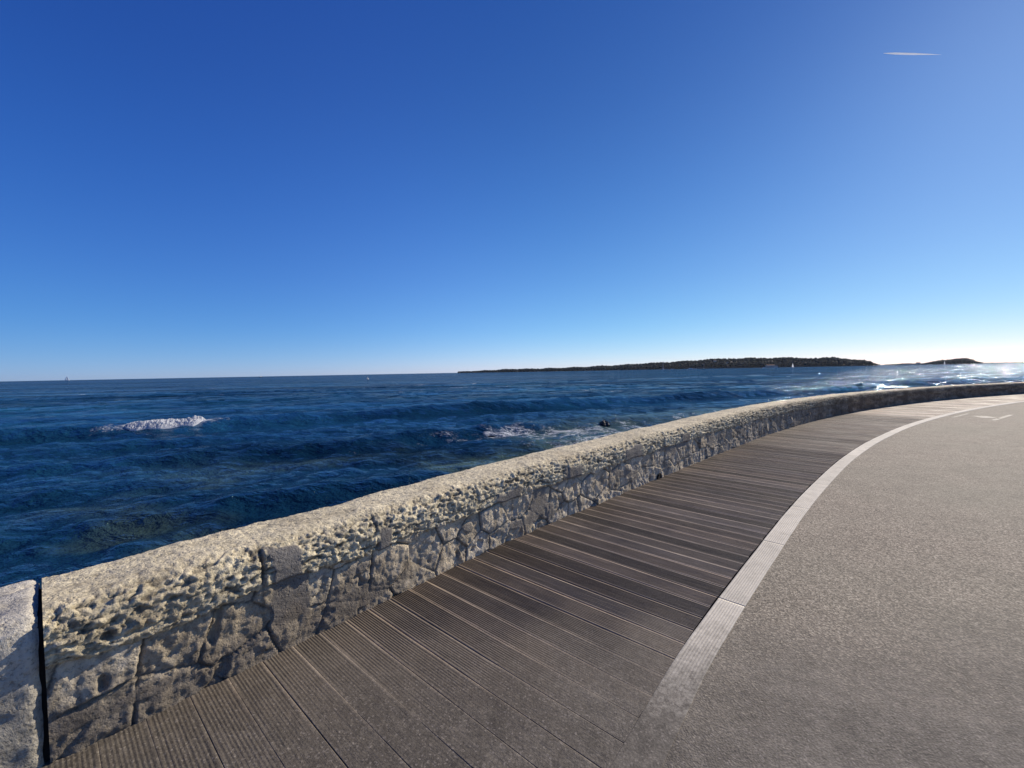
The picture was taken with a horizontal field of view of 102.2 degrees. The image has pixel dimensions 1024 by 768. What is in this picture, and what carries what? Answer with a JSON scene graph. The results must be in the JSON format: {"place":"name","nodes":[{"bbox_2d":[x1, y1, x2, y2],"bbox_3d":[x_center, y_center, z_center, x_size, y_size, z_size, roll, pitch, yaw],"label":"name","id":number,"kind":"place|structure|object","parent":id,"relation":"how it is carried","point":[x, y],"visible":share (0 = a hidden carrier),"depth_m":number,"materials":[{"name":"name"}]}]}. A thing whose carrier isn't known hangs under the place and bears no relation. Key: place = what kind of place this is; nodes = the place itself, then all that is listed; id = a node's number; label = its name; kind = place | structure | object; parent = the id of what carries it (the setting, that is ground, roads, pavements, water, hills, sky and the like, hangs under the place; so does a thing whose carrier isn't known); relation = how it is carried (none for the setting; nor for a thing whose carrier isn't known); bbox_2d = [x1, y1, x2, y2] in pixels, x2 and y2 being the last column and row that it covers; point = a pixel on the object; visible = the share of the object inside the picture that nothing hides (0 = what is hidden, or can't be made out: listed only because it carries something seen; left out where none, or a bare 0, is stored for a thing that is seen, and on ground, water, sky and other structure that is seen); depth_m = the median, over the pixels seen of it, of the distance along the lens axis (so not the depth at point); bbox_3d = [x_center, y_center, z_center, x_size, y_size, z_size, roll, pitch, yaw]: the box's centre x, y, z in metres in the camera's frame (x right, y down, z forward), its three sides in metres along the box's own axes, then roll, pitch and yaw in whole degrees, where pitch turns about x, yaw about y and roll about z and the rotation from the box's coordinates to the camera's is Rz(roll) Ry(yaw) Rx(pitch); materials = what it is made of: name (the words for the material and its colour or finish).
{"place":"outdoors","nodes":[
{"label":"outdoors","id":0,"kind":"place"},
{"bbox_2d":[0,362,1023,588],"bbox_3d":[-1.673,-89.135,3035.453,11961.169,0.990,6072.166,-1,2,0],"label":"sea","id":1,"kind":"structure","parent":0,"point":[87,479],"depth_m":19.98,"materials":[{"name":"liquid"}]},
{"bbox_2d":[122,415,205,430],"bbox_3d":[-18.958,2.134,22.579,3.750,0.623,1.933,-2,2,-25],"label":"breaker foam","id":2,"kind":"object","parent":1,"relation":"on","point":[194,420],"visible":0.97,"depth_m":22.16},
{"bbox_2d":[600,420,609,426],"bbox_3d":[4.778,2.274,21.453,0.648,0.818,0.579,-1,2,14],"label":"sea rock","id":3,"kind":"object","parent":1,"relation":"in","point":[604,423],"visible":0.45,"depth_m":21.27,"materials":[{"name":"black stone"}]},
{"bbox_2d":[0,0,1023,380],"label":"sky","id":4,"kind":"structure","parent":0,"point":[189,188],"materials":[{"name":"blue"}]},
{"bbox_2d":[304,465,832,766],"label":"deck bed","id":5,"kind":"object","parent":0,"point":[697,624],"depth_m":2.85,"materials":[{"name":"brown wood"}]},
{"bbox_2d":[0,580,49,767],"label":"stone block","id":6,"kind":"structure","parent":5,"relation":"on","point":[24,735],"depth_m":1.57,"materials":[{"name":"stone"}]},
{"bbox_2d":[40,393,1023,767],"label":"boardwalk","id":7,"kind":"structure","parent":5,"relation":"on","point":[560,643],"depth_m":2.24,"materials":[{"name":"brown wood"}]},
{"bbox_2d":[42,382,1023,763],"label":"stone wall","id":8,"kind":"structure","parent":5,"relation":"on","point":[130,640],"depth_m":2.37,"materials":[{"name":"stone"}]},
{"bbox_2d":[468,361,877,372],"bbox_3d":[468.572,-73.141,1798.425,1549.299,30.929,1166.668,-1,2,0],"label":"island","id":9,"kind":"structure","parent":0,"point":[728,366],"depth_m":1556.93,"materials":[{"name":"green plant"}]},
{"bbox_2d":[457,356,879,372],"bbox_3d":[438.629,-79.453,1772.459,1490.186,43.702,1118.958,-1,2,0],"label":"pine forest","id":10,"kind":"object","parent":9,"relation":"on","point":[780,361],"visible":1,"depth_m":1575.45,"materials":[{"name":"green plant"}]},
{"bbox_2d":[765,365,777,367],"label":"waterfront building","id":11,"kind":"structure","parent":0,"point":[769,366],"depth_m":1379.40,"materials":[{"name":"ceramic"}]},
{"bbox_2d":[662,402,1023,767],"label":"road","id":12,"kind":"structure","parent":0,"point":[879,623],"depth_m":2.36,"materials":[{"name":"grey asphalt"}]},
{"bbox_2d":[610,401,1023,767],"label":"path edging","id":13,"kind":"object","parent":12,"relation":"on","point":[650,739],"visible":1,"depth_m":2.23,"materials":[{"name":"grey concrete"}]},
{"bbox_2d":[974,416,994,417],"bbox_3d":[13.019,0.909,11.375,0.350,0.001,0.644,0,2,28],"label":"worn marking","id":14,"kind":"object","parent":12,"relation":"on","point":[984,416],"visible":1,"depth_m":11.38,"materials":[{"name":"paint"}]},
{"bbox_2d":[993,415,1011,420],"bbox_3d":[13.319,0.908,11.210,2.127,0.001,0.100,-2,2,-31],"label":"worn marking","id":15,"kind":"object","parent":12,"relation":"on","point":[999,418],"visible":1,"depth_m":11.19,"materials":[{"name":"paint"}]},
{"bbox_2d":[884,52,938,54],"bbox_3d":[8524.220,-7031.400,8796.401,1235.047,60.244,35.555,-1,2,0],"label":"vapour trail","id":16,"kind":"object","parent":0,"point":[895,53],"visible":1,"depth_m":8791.04,"materials":[{"name":"white"}]},
{"bbox_2d":[921,363,981,364],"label":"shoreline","id":17,"kind":"structure","parent":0,"point":[957,363],"depth_m":1471.25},
{"bbox_2d":[885,358,982,364],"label":"pine forest","id":18,"kind":"object","parent":17,"relation":"on","point":[959,360],"visible":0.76,"depth_m":1463.36,"materials":[{"name":"green plant"}]}
]}

